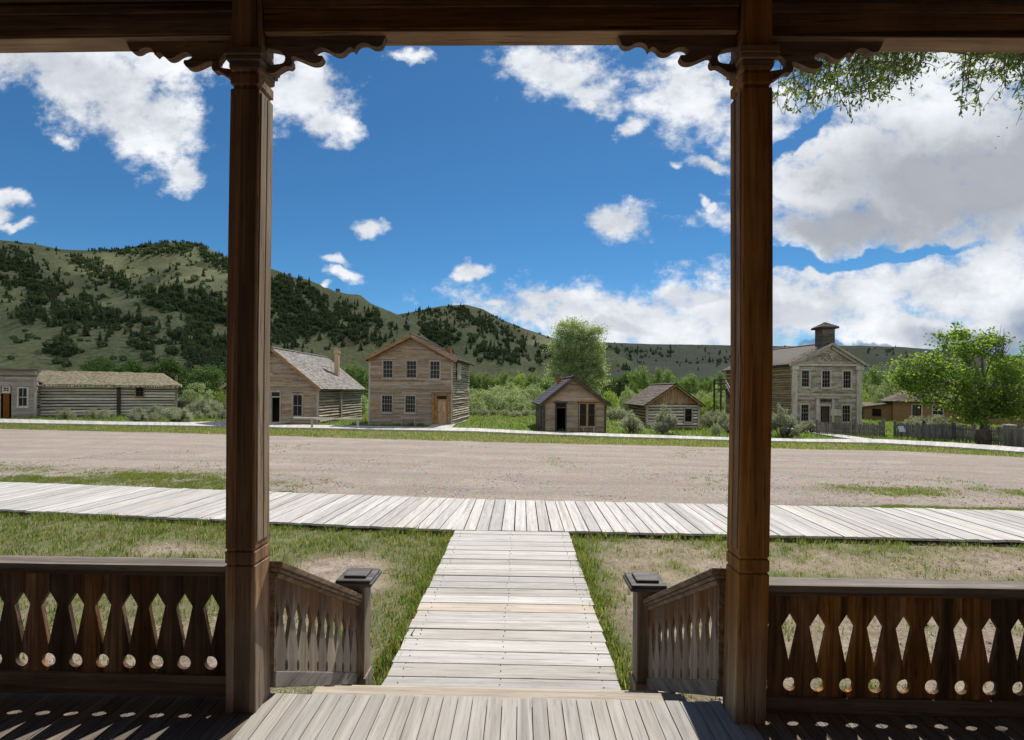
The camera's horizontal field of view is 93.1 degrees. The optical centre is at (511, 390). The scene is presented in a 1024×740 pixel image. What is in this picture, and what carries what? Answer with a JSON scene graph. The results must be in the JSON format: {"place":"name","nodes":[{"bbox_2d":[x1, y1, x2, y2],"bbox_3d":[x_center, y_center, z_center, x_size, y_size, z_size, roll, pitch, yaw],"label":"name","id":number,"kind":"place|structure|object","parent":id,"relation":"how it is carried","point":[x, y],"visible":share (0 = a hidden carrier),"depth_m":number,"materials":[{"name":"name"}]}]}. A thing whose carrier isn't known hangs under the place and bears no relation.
{"place":"outdoors","nodes":[
{"label":"outdoors","id":0,"kind":"place"},
{"bbox_2d":[0,240,429,399],"bbox_3d":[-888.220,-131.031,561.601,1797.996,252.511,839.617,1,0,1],"label":"hill","id":1,"kind":"structure","parent":0,"point":[28,355],"depth_m":381.67,"materials":[{"name":"plant"}]},
{"bbox_2d":[15,309,34,319],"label":"conifer tree","id":2,"kind":"object","parent":1,"relation":"on","point":[18,314],"visible":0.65,"depth_m":293.44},
{"bbox_2d":[42,338,63,348],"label":"conifer tree","id":3,"kind":"object","parent":1,"relation":"on","point":[44,344],"visible":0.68,"depth_m":215.41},
{"bbox_2d":[58,343,80,353],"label":"conifer tree","id":4,"kind":"object","parent":1,"relation":"on","point":[72,347],"visible":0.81,"depth_m":213.50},
{"bbox_2d":[63,324,78,333],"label":"conifer tree","id":5,"kind":"object","parent":1,"relation":"on","point":[65,330],"visible":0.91,"depth_m":263.93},
{"bbox_2d":[0,429,1023,508],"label":"road","id":6,"kind":"structure","parent":0,"point":[43,447],"depth_m":14.88,"materials":[{"name":"gravel"}]},
{"bbox_2d":[0,444,1022,495],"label":"road weeds","id":7,"kind":"object","parent":6,"relation":"on","point":[176,467],"visible":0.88,"depth_m":13.63,"materials":[{"name":"green plant"}]},
{"bbox_2d":[0,398,1023,701],"bbox_3d":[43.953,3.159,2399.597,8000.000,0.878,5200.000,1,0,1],"label":"ground","id":8,"kind":"structure","parent":0,"point":[328,568],"depth_m":6.64,"materials":[{"name":"plant"}]},
{"bbox_2d":[0,368,43,417],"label":"shop house","id":9,"kind":"structure","parent":8,"relation":"on","point":[20,393],"depth_m":39.92,"materials":[{"name":"wood"}]},
{"bbox_2d":[3,393,9,416],"bbox_3d":[-41.140,1.146,39.450,0.360,1.987,0.059,1,0,-32],"label":"door","id":10,"kind":"structure","parent":9,"relation":"in","point":[5,395],"depth_m":39.45,"materials":[{"name":"orange wood"}]},
{"bbox_2d":[17,387,28,407],"bbox_3d":[-40.288,0.534,39.938,0.790,1.761,0.135,1,0,-32],"label":"window","id":11,"kind":"structure","parent":9,"relation":"in","point":[22,392],"depth_m":39.97,"materials":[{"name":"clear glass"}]},
{"bbox_2d":[55,407,76,418],"bbox_3d":[-36.183,1.811,39.363,1.614,1.094,1.358,1,0,28],"label":"sagebrush","id":12,"kind":"object","parent":8,"relation":"on","point":[67,412],"visible":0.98,"depth_m":39.16,"materials":[{"name":"green plant"}]},
{"bbox_2d":[83,407,100,418],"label":"sagebrush","id":13,"kind":"object","parent":8,"relation":"on","point":[92,413],"visible":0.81,"depth_m":39.47,"materials":[{"name":"green plant"}]},
{"bbox_2d":[77,353,116,371],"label":"creek tree","id":14,"kind":"object","parent":8,"relation":"on","point":[98,359],"visible":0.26,"depth_m":91.64,"materials":[{"name":"green plant"}]},
{"bbox_2d":[96,408,115,418],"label":"sagebrush","id":15,"kind":"object","parent":8,"relation":"on","point":[103,412],"visible":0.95,"depth_m":39.42,"materials":[{"name":"green plant"}]},
{"bbox_2d":[37,370,181,416],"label":"log cabin","id":16,"kind":"object","parent":8,"relation":"on","point":[79,393],"visible":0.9,"depth_m":43.87,"materials":[{"name":"grey wood"}]},
{"bbox_2d":[134,387,144,397],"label":"window","id":17,"kind":"structure","parent":16,"relation":"in","point":[139,391],"depth_m":44.93,"materials":[{"name":"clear glass"}]},
{"bbox_2d":[102,357,151,372],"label":"creek tree","id":18,"kind":"object","parent":8,"relation":"on","point":[133,366],"visible":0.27,"depth_m":79.45,"materials":[{"name":"green plant"}]},
{"bbox_2d":[126,411,148,421],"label":"sagebrush","id":19,"kind":"object","parent":8,"relation":"on","point":[134,416],"visible":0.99,"depth_m":36.31,"materials":[{"name":"green plant"}]},
{"bbox_2d":[147,405,165,417],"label":"sagebrush","id":20,"kind":"object","parent":8,"relation":"on","point":[157,409],"visible":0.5,"depth_m":39.97,"materials":[{"name":"green plant"}]},
{"bbox_2d":[138,354,189,398],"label":"creek tree","id":21,"kind":"object","parent":8,"relation":"on","point":[171,367],"visible":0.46,"depth_m":73.58,"materials":[{"name":"green plant"}]},
{"bbox_2d":[161,406,193,421],"bbox_3d":[-25.559,1.805,37.205,2.682,1.312,2.408,1,0,39],"label":"sagebrush","id":22,"kind":"object","parent":8,"relation":"on","point":[174,414],"visible":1,"depth_m":36.80,"materials":[{"name":"green plant"}]},
{"bbox_2d":[178,368,199,400],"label":"creek tree","id":23,"kind":"object","parent":8,"relation":"on","point":[184,374],"visible":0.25,"depth_m":106.94,"materials":[{"name":"green plant"}]},
{"bbox_2d":[177,400,208,412],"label":"fence","id":24,"kind":"object","parent":8,"relation":"on","point":[181,405],"visible":0.27,"depth_m":49.73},
{"bbox_2d":[178,382,220,407],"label":"willow shrub","id":25,"kind":"object","parent":8,"relation":"on","point":[185,394],"visible":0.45,"depth_m":61.63,"materials":[{"name":"green plant"}]},
{"bbox_2d":[184,363,225,400],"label":"creek tree","id":26,"kind":"object","parent":8,"relation":"on","point":[210,376],"visible":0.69,"depth_m":71.46,"materials":[{"name":"green plant"}]},
{"bbox_2d":[190,398,224,415],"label":"sagebrush","id":27,"kind":"object","parent":8,"relation":"on","point":[205,408],"visible":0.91,"depth_m":44.56,"materials":[{"name":"green plant"}]},
{"bbox_2d":[213,390,225,409],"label":"willow shrub","id":28,"kind":"object","parent":8,"relation":"on","point":[222,399],"visible":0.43,"depth_m":57.67,"materials":[{"name":"green plant"}]},
{"bbox_2d":[219,347,365,423],"bbox_3d":[-17.664,-0.458,40.760,7.644,6.556,10.352,1,0,1],"label":"chimney cabin","id":29,"kind":"object","parent":8,"relation":"on","point":[303,384],"visible":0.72,"depth_m":36.47,"materials":[{"name":"wood"}]},
{"bbox_2d":[272,398,279,420],"bbox_3d":[-18.215,1.454,37.168,0.840,1.953,0.045,1,0,1],"label":"door","id":30,"kind":"structure","parent":29,"relation":"in","point":[276,401],"depth_m":37.14,"materials":[{"name":"brown wood"}]},
{"bbox_2d":[291,393,302,417],"bbox_3d":[-15.875,1.098,35.885,0.952,1.843,0.135,1,0,1],"label":"window","id":31,"kind":"structure","parent":29,"relation":"in","point":[297,398],"depth_m":35.91,"materials":[{"name":"glass"}]},
{"bbox_2d":[340,361,368,400],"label":"creek tree","id":32,"kind":"object","parent":8,"relation":"on","point":[358,376],"visible":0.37,"depth_m":69.90,"materials":[{"name":"green plant"}]},
{"bbox_2d":[362,333,473,424],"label":"two storey house","id":33,"kind":"structure","parent":8,"relation":"on","point":[412,377],"depth_m":35.74,"materials":[{"name":"wood"}]},
{"bbox_2d":[380,394,393,413],"bbox_3d":[-9.245,0.978,35.861,1.020,1.445,0.135,1,0,5],"label":"window","id":34,"kind":"structure","parent":33,"relation":"in","point":[386,399],"depth_m":35.89,"materials":[{"name":"paint"}]},
{"bbox_2d":[382,360,393,379],"bbox_3d":[-9.178,-1.585,35.856,0.967,1.474,0.135,1,0,5],"label":"window","id":35,"kind":"structure","parent":33,"relation":"in","point":[387,365],"depth_m":35.88,"materials":[{"name":"glass"}]},
{"bbox_2d":[404,395,415,413],"bbox_3d":[-7.487,0.993,35.705,0.968,1.445,0.135,1,0,5],"label":"window","id":36,"kind":"structure","parent":33,"relation":"in","point":[409,400],"depth_m":35.74,"materials":[{"name":"glass"}]},
{"bbox_2d":[405,360,417,379],"bbox_3d":[-7.400,-1.558,35.699,0.961,1.452,0.135,1,0,5],"label":"window","id":37,"kind":"structure","parent":33,"relation":"in","point":[411,365],"depth_m":35.73,"materials":[{"name":"glass"}]},
{"bbox_2d":[429,360,440,380],"bbox_3d":[-5.651,-1.509,35.545,0.947,1.474,0.135,1,0,5],"label":"window","id":38,"kind":"structure","parent":33,"relation":"in","point":[434,365],"depth_m":35.57,"materials":[{"name":"glass"}]},
{"bbox_2d":[437,400,446,423],"bbox_3d":[-5.144,1.581,35.561,0.730,1.912,0.059,1,0,5],"label":"door","id":39,"kind":"structure","parent":33,"relation":"in","point":[441,404],"depth_m":35.54,"materials":[{"name":"brown wood"}]},
{"bbox_2d":[469,371,477,397],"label":"creek tree","id":40,"kind":"object","parent":8,"relation":"on","point":[472,379],"visible":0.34,"depth_m":84.10,"materials":[{"name":"green plant"}]},
{"bbox_2d":[469,395,487,413],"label":"willow shrub","id":41,"kind":"object","parent":8,"relation":"on","point":[475,403],"visible":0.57,"depth_m":53.81,"materials":[{"name":"green plant"}]},
{"bbox_2d":[473,372,483,397],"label":"creek tree","id":42,"kind":"object","parent":8,"relation":"on","point":[478,381],"visible":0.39,"depth_m":85.80,"materials":[{"name":"green plant"}]},
{"bbox_2d":[480,372,493,400],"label":"creek tree","id":43,"kind":"object","parent":8,"relation":"on","point":[488,382],"visible":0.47,"depth_m":88.76,"materials":[{"name":"green plant"}]},
{"bbox_2d":[469,385,515,411],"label":"willow shrub","id":44,"kind":"object","parent":8,"relation":"on","point":[495,403],"visible":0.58,"depth_m":57.27,"materials":[{"name":"green plant"}]},
{"bbox_2d":[381,530,620,689],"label":"walkway","id":45,"kind":"structure","parent":8,"relation":"on","point":[504,609],"depth_m":4.67,"materials":[{"name":"grey wood"}]},
{"bbox_2d":[0,407,1012,444],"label":"lawn grass","id":46,"kind":"structure","parent":8,"relation":"on","point":[615,424],"depth_m":35.76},
{"bbox_2d":[491,379,522,405],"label":"willow shrub","id":47,"kind":"object","parent":8,"relation":"on","point":[503,389],"visible":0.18,"depth_m":69.64,"materials":[{"name":"green plant"}]},
{"bbox_2d":[0,0,1023,739],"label":"porch","id":48,"kind":"object","parent":8,"relation":"on","point":[736,660],"visible":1,"depth_m":2.42,"materials":[{"name":"wood"}]},
{"bbox_2d":[0,482,1023,543],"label":"cross boardwalk","id":49,"kind":"structure","parent":8,"relation":"on","point":[375,512],"depth_m":8.82,"materials":[{"name":"grey wood"}]},
{"bbox_2d":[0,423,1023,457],"bbox_3d":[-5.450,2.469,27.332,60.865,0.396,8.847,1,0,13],"label":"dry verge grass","id":50,"kind":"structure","parent":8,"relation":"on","point":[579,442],"depth_m":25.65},
{"bbox_2d":[0,419,1023,453],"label":"boardwalk","id":51,"kind":"structure","parent":8,"relation":"on","point":[449,428],"depth_m":29.42,"materials":[{"name":"grey wood"}]},
{"bbox_2d":[293,417,361,427],"bbox_3d":[-11.832,2.173,31.128,4.473,0.960,0.193,1,0,3],"label":"hitching rail","id":52,"kind":"object","parent":51,"relation":"on","point":[312,418],"visible":0.81,"depth_m":31.08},
{"bbox_2d":[501,387,532,411],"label":"willow shrub","id":53,"kind":"object","parent":8,"relation":"on","point":[518,401],"visible":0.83,"depth_m":55.40,"materials":[{"name":"green plant"}]},
{"bbox_2d":[513,369,525,400],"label":"creek tree","id":54,"kind":"object","parent":8,"relation":"on","point":[519,379],"visible":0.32,"depth_m":89.61,"materials":[{"name":"green plant"}]},
{"bbox_2d":[519,381,545,410],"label":"willow shrub","id":55,"kind":"object","parent":8,"relation":"on","point":[531,390],"visible":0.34,"depth_m":65.21,"materials":[{"name":"green plant"}]},
{"bbox_2d":[532,376,611,431],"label":"wooden shed","id":56,"kind":"structure","parent":8,"relation":"on","point":[573,403],"depth_m":31.25,"materials":[{"name":"wood"}]},
{"bbox_2d":[578,403,587,427],"bbox_3d":[4.574,1.564,31.269,0.627,1.614,0.135,1,0,-2],"label":"window","id":57,"kind":"structure","parent":56,"relation":"in","point":[582,420],"depth_m":31.31,"materials":[{"name":"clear glass"}]},
{"bbox_2d":[587,403,595,427],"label":"window","id":58,"kind":"structure","parent":56,"relation":"in","point":[591,407],"depth_m":31.31,"materials":[{"name":"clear glass"}]},
{"bbox_2d":[539,315,613,397],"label":"cottonwood tree","id":59,"kind":"object","parent":8,"relation":"on","point":[569,360],"visible":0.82,"depth_m":61.02,"materials":[{"name":"green plant"}]},
{"bbox_2d":[601,390,621,410],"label":"willow shrub","id":60,"kind":"object","parent":8,"relation":"on","point":[611,401],"visible":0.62,"depth_m":65.64,"materials":[{"name":"green plant"}]},
{"bbox_2d":[606,406,617,419],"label":"sagebrush","id":61,"kind":"object","parent":8,"relation":"on","point":[612,414],"visible":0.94,"depth_m":45.97,"materials":[{"name":"green plant"}]},
{"bbox_2d":[602,375,627,401],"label":"creek tree","id":62,"kind":"object","parent":8,"relation":"on","point":[616,382],"visible":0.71,"depth_m":118.96,"materials":[{"name":"green plant"}]},
{"bbox_2d":[618,385,635,410],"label":"willow shrub","id":63,"kind":"object","parent":8,"relation":"on","point":[624,396],"visible":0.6,"depth_m":74.57,"materials":[{"name":"green plant"}]},
{"bbox_2d":[617,371,637,398],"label":"creek tree","id":64,"kind":"object","parent":8,"relation":"on","point":[626,381],"visible":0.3,"depth_m":119.64,"materials":[{"name":"green plant"}]},
{"bbox_2d":[617,408,644,432],"bbox_3d":[7.797,1.962,31.509,1.958,1.675,1.911,1,0,-13],"label":"sagebrush","id":65,"kind":"object","parent":8,"relation":"on","point":[630,422],"visible":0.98,"depth_m":31.32,"materials":[{"name":"green plant"}]},
{"bbox_2d":[626,362,654,393],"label":"creek tree","id":66,"kind":"object","parent":8,"relation":"on","point":[644,383],"visible":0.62,"depth_m":83.64,"materials":[{"name":"green plant"}]},
{"bbox_2d":[651,365,664,383],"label":"creek tree","id":67,"kind":"object","parent":8,"relation":"on","point":[659,374],"visible":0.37,"depth_m":85.86,"materials":[{"name":"green plant"}]},
{"bbox_2d":[645,404,680,433],"bbox_3d":[9.904,1.795,31.482,2.115,2.156,2.064,1,0,-36],"label":"sagebrush","id":68,"kind":"object","parent":8,"relation":"on","point":[666,420],"visible":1,"depth_m":31.14,"materials":[{"name":"green plant"}]},
{"bbox_2d":[624,383,705,428],"bbox_3d":[12.211,1.240,39.558,4.807,3.750,6.150,1,0,-1],"label":"log cabin","id":69,"kind":"object","parent":8,"relation":"on","point":[645,404],"visible":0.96,"depth_m":36.97,"materials":[{"name":"wood"}]},
{"bbox_2d":[683,408,693,423],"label":"window","id":70,"kind":"structure","parent":69,"relation":"in","point":[688,412],"depth_m":37.00,"materials":[{"name":"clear glass"}]},
{"bbox_2d":[663,368,675,382],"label":"creek tree","id":71,"kind":"object","parent":8,"relation":"on","point":[666,375],"visible":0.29,"depth_m":87.69,"materials":[{"name":"green plant"}]},
{"bbox_2d":[676,371,700,398],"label":"creek tree","id":72,"kind":"object","parent":8,"relation":"on","point":[687,382],"visible":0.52,"depth_m":85.46,"materials":[{"name":"green plant"}]},
{"bbox_2d":[697,376,717,397],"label":"creek tree","id":73,"kind":"object","parent":8,"relation":"on","point":[701,385],"visible":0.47,"depth_m":85.76,"materials":[{"name":"green plant"}]},
{"bbox_2d":[700,395,719,414],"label":"willow shrub","id":74,"kind":"object","parent":8,"relation":"on","point":[708,402],"visible":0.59,"depth_m":59.51,"materials":[{"name":"green plant"}]},
{"bbox_2d":[700,409,723,427],"bbox_3d":[15.652,2.219,38.142,1.915,1.645,2.132,1,0,43],"label":"sagebrush","id":75,"kind":"object","parent":8,"relation":"on","point":[707,419],"visible":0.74,"depth_m":37.89,"materials":[{"name":"green plant"}]},
{"bbox_2d":[709,384,724,411],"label":"willow shrub","id":76,"kind":"object","parent":8,"relation":"on","point":[718,398],"visible":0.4,"depth_m":71.68,"materials":[{"name":"green plant"}]},
{"bbox_2d":[714,370,725,400],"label":"creek tree","id":77,"kind":"object","parent":8,"relation":"on","point":[719,376],"visible":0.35,"depth_m":79.74,"materials":[{"name":"green plant"}]},
{"bbox_2d":[716,411,729,431],"bbox_3d":[14.934,2.214,33.350,1.567,1.611,1.407,1,0,-13],"label":"sagebrush","id":78,"kind":"object","parent":8,"relation":"on","point":[723,422],"visible":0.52,"depth_m":33.47,"materials":[{"name":"green plant"}]},
{"bbox_2d":[772,404,802,437],"bbox_3d":[17.168,1.863,30.483,1.998,2.380,2.048,1,0,-35],"label":"sagebrush","id":79,"kind":"object","parent":8,"relation":"on","point":[786,422],"visible":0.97,"depth_m":30.29,"materials":[{"name":"green plant"}]},
{"bbox_2d":[713,322,869,427],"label":"schoolhouse","id":80,"kind":"structure","parent":8,"relation":"on","point":[820,379],"depth_m":41.44,"materials":[{"name":"wood"}]},
{"bbox_2d":[799,403,809,422],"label":"window","id":81,"kind":"structure","parent":80,"relation":"in","point":[804,407],"depth_m":41.47,"materials":[{"name":"paint"}]},
{"bbox_2d":[800,369,810,388],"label":"window","id":82,"kind":"structure","parent":80,"relation":"in","point":[805,378],"depth_m":41.47,"materials":[{"name":"paint"}]},
{"bbox_2d":[821,406,828,422],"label":"door","id":83,"kind":"structure","parent":80,"relation":"in","point":[824,409],"depth_m":41.56,"materials":[{"name":"grey wood"}]},
{"bbox_2d":[821,370,831,388],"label":"window","id":84,"kind":"structure","parent":80,"relation":"in","point":[825,374],"depth_m":41.45,"materials":[{"name":"paint"}]},
{"bbox_2d":[841,404,851,423],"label":"window","id":85,"kind":"structure","parent":80,"relation":"in","point":[846,411],"depth_m":41.41,"materials":[{"name":"paint"}]},
{"bbox_2d":[841,370,852,389],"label":"window","id":86,"kind":"structure","parent":80,"relation":"in","point":[846,374],"depth_m":41.41,"materials":[{"name":"paint"}]},
{"bbox_2d":[803,419,818,431],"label":"sagebrush","id":87,"kind":"object","parent":8,"relation":"on","point":[811,426],"visible":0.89,"depth_m":34.45,"materials":[{"name":"green plant"}]},
{"bbox_2d":[816,419,881,436],"bbox_3d":[22.643,2.612,32.710,3.655,1.247,0.156,1,0,29],"label":"fence","id":88,"kind":"object","parent":8,"relation":"on","point":[830,427],"visible":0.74,"depth_m":32.60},
{"bbox_2d":[864,384,884,403],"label":"willow shrub","id":89,"kind":"object","parent":8,"relation":"on","point":[880,395],"visible":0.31,"depth_m":65.54,"materials":[{"name":"green plant"}]},
{"bbox_2d":[862,364,897,401],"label":"creek tree","id":90,"kind":"object","parent":8,"relation":"on","point":[875,379],"visible":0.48,"depth_m":73.79,"materials":[{"name":"green plant"}]},
{"bbox_2d":[871,375,901,402],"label":"willow shrub","id":91,"kind":"object","parent":8,"relation":"on","point":[888,388],"visible":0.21,"depth_m":69.83,"materials":[{"name":"green plant"}]},
{"bbox_2d":[770,52,1023,148],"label":"overhanging tree","id":92,"kind":"object","parent":8,"relation":"on","point":[885,64],"visible":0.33,"depth_m":6.95,"materials":[{"name":"green plant"}]},
{"bbox_2d":[893,421,951,439],"bbox_3d":[26.423,2.610,31.168,2.994,1.324,0.467,1,0,45],"label":"fence","id":93,"kind":"object","parent":8,"relation":"on","point":[924,429],"visible":0.71,"depth_m":31.19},
{"bbox_2d":[902,414,950,431],"bbox_3d":[28.999,2.411,34.279,3.180,1.672,2.856,1,0,-27],"label":"sagebrush","id":94,"kind":"object","parent":8,"relation":"on","point":[934,419],"visible":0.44,"depth_m":33.92,"materials":[{"name":"green plant"}]},
{"bbox_2d":[862,380,1023,424],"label":"stucco house","id":95,"kind":"structure","parent":8,"relation":"on","point":[895,407],"depth_m":51.45,"materials":[{"name":"brown"}]},
{"bbox_2d":[932,405,944,416],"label":"window","id":96,"kind":"structure","parent":95,"relation":"in","point":[935,411],"depth_m":50.19,"materials":[{"name":"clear glass"}]},
{"bbox_2d":[883,321,1023,429],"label":"cottonwood tree","id":97,"kind":"object","parent":8,"relation":"on","point":[983,404],"visible":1,"depth_m":32.46,"materials":[{"name":"green plant"}]},
{"bbox_2d":[952,423,976,442],"bbox_3d":[26.928,2.579,28.900,0.146,1.343,2.385,1,0,19],"label":"fence","id":98,"kind":"object","parent":8,"relation":"on","point":[960,434],"visible":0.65,"depth_m":28.94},
{"bbox_2d":[974,429,990,444],"bbox_3d":[26.101,2.558,26.900,0.700,0.840,0.700,1,0,1],"label":"barrel","id":99,"kind":"object","parent":8,"relation":"on","point":[983,436],"visible":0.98,"depth_m":26.67,"materials":[{"name":"wood"}]},
{"bbox_2d":[987,424,1002,445],"bbox_3d":[26.249,2.500,26.260,0.139,1.353,1.373,1,0,13],"label":"fence","id":100,"kind":"object","parent":8,"relation":"on","point":[993,430],"visible":0.41,"depth_m":26.34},
{"bbox_2d":[1002,424,1016,446],"bbox_3d":[25.930,2.437,25.300,0.400,1.390,0.400,1,0,1],"label":"gate post","id":101,"kind":"object","parent":8,"relation":"on","point":[1007,434],"visible":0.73,"depth_m":25.18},
{"bbox_2d":[1013,428,1023,446],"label":"fence","id":102,"kind":"object","parent":8,"relation":"on","point":[1018,437],"visible":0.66,"depth_m":24.81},
{"bbox_2d":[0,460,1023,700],"bbox_3d":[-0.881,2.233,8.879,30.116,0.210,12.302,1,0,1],"label":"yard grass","id":103,"kind":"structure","parent":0,"point":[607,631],"depth_m":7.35,"materials":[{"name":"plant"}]},
{"bbox_2d":[0,462,1023,697],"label":"dry grass","id":104,"kind":"structure","parent":0,"point":[413,608],"depth_m":7.34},
{"bbox_2d":[0,422,1023,456],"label":"verge grass","id":105,"kind":"structure","parent":0,"point":[303,433],"depth_m":25.71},
{"bbox_2d":[0,444,1023,698],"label":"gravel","id":106,"kind":"structure","parent":0,"point":[578,492],"depth_m":11.80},
{"bbox_2d":[0,538,1023,700],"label":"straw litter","id":107,"kind":"object","parent":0,"point":[686,579],"visible":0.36,"depth_m":6.46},
{"bbox_2d":[0,45,1023,355],"label":"sky","id":108,"kind":"structure","parent":0,"point":[528,187],"materials":[{"name":"blue"}]},
{"bbox_2d":[397,305,632,383],"bbox_3d":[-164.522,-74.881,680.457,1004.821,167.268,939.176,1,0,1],"label":"hill","id":109,"kind":"structure","parent":0,"point":[492,368],"depth_m":528.34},
{"bbox_2d":[591,342,1023,396],"bbox_3d":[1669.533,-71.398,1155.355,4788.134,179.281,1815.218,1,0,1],"label":"hill","id":110,"kind":"structure","parent":0,"point":[689,352],"depth_m":930.58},
{"bbox_2d":[0,239,957,376],"bbox_3d":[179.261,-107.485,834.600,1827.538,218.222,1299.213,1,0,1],"label":"conifer forest","id":111,"kind":"object","parent":110,"relation":"on","point":[319,317],"visible":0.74,"depth_m":423.67,"materials":[{"name":"plant"}]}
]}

